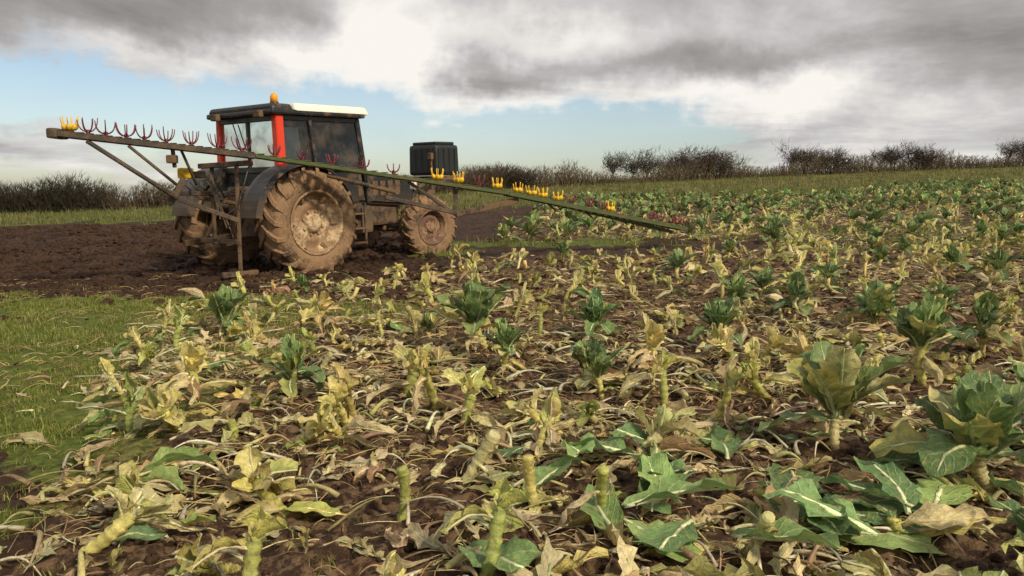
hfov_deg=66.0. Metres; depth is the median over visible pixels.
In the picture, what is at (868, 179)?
grass
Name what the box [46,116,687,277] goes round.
harvester conveyor boom
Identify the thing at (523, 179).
hawthorn tree
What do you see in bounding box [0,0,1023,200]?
sky
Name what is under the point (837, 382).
cauliflower plant
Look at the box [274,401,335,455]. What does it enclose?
cut cauliflower stalk
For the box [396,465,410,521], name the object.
cut cauliflower stalk
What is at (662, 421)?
cut cauliflower stalk
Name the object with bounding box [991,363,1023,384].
cauliflower plant
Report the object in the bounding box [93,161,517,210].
hedge
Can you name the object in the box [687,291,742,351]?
cauliflower plant
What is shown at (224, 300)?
cauliflower plant
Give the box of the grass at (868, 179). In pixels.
[0,165,1023,575]
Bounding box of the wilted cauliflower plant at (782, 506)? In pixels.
[696,482,819,549]
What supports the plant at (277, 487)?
on the field ground at (484, 225)
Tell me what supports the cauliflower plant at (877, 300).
on the field ground at (484, 225)
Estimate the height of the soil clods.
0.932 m
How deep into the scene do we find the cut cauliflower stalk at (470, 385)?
4.69 m
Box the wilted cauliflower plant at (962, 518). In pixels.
[867,498,1006,536]
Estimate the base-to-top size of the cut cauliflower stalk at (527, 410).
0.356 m
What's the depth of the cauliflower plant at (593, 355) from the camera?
5.37 m
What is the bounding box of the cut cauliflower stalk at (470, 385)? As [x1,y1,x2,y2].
[433,366,503,437]
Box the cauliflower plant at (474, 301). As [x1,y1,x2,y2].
[425,280,510,357]
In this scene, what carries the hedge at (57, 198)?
on the field ground at (484, 225)
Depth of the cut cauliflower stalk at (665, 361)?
5.17 m
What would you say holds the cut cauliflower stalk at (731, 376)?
on the field ground at (484, 225)
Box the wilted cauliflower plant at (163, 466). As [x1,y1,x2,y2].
[56,446,216,496]
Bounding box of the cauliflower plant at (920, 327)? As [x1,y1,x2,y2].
[883,291,964,386]
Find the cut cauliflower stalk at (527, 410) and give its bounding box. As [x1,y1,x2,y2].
[479,387,562,439]
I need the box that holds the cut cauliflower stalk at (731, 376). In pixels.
[697,353,746,437]
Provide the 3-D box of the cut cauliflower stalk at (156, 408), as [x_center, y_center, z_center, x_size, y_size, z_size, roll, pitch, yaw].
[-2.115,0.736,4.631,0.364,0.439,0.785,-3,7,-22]
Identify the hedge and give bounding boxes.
[0,170,120,213]
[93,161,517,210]
[509,146,1023,187]
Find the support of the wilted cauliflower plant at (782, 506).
on the field ground at (484, 225)
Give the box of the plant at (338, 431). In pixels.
[298,403,395,449]
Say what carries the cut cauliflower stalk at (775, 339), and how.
on the field ground at (484, 225)
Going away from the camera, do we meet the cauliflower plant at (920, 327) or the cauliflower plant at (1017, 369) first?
the cauliflower plant at (1017, 369)
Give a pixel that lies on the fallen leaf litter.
(842, 520)
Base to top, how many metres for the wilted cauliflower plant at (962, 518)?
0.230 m
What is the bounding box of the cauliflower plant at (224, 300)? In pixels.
[188,284,254,338]
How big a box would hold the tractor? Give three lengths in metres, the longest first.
6.106 x 3.023 x 2.930 m
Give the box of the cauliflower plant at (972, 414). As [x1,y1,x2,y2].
[869,369,1023,493]
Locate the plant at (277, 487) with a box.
[209,458,302,517]
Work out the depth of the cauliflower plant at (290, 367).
5.26 m
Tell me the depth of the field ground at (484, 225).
4.97 m
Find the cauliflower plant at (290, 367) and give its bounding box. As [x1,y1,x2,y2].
[245,333,331,405]
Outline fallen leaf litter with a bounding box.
[0,194,1023,575]
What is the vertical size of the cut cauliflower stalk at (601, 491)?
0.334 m
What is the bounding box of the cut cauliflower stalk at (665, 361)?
[615,350,677,405]
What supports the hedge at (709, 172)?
on the field ground at (484, 225)
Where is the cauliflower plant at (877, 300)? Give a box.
[824,280,902,328]
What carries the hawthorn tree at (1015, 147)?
on the field ground at (484, 225)
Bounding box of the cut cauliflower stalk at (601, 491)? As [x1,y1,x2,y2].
[555,465,616,526]
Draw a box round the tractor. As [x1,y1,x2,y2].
[171,93,461,273]
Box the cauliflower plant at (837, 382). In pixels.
[758,341,913,450]
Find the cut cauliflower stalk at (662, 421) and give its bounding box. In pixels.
[595,404,715,485]
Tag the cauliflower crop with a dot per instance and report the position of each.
(145, 513)
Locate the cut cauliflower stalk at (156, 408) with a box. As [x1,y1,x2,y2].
[123,383,185,438]
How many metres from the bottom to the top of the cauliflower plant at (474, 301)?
0.683 m
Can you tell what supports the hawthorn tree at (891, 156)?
on the field ground at (484, 225)
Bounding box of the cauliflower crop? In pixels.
[75,177,1023,575]
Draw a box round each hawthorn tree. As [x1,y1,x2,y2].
[460,164,551,186]
[600,145,663,175]
[647,143,756,177]
[772,138,858,173]
[864,139,949,169]
[996,136,1023,160]
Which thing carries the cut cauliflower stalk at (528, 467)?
on the field ground at (484, 225)
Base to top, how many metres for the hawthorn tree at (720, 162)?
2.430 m
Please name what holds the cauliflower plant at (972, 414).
on the field ground at (484, 225)
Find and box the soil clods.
[0,214,1023,575]
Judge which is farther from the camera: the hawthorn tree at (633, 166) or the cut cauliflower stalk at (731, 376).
the hawthorn tree at (633, 166)
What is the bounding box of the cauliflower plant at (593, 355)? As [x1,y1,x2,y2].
[565,339,624,399]
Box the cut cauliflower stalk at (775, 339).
[758,324,789,370]
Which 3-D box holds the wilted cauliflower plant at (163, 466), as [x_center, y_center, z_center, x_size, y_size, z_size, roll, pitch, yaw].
[-1.881,0.912,3.835,0.750,0.283,0.566,-5,8,-34]
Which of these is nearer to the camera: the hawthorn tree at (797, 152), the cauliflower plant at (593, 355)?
the cauliflower plant at (593, 355)
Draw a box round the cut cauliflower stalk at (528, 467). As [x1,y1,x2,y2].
[491,454,541,513]
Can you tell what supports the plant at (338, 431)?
on the field ground at (484, 225)
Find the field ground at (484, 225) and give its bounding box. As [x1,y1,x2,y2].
[0,167,1023,575]

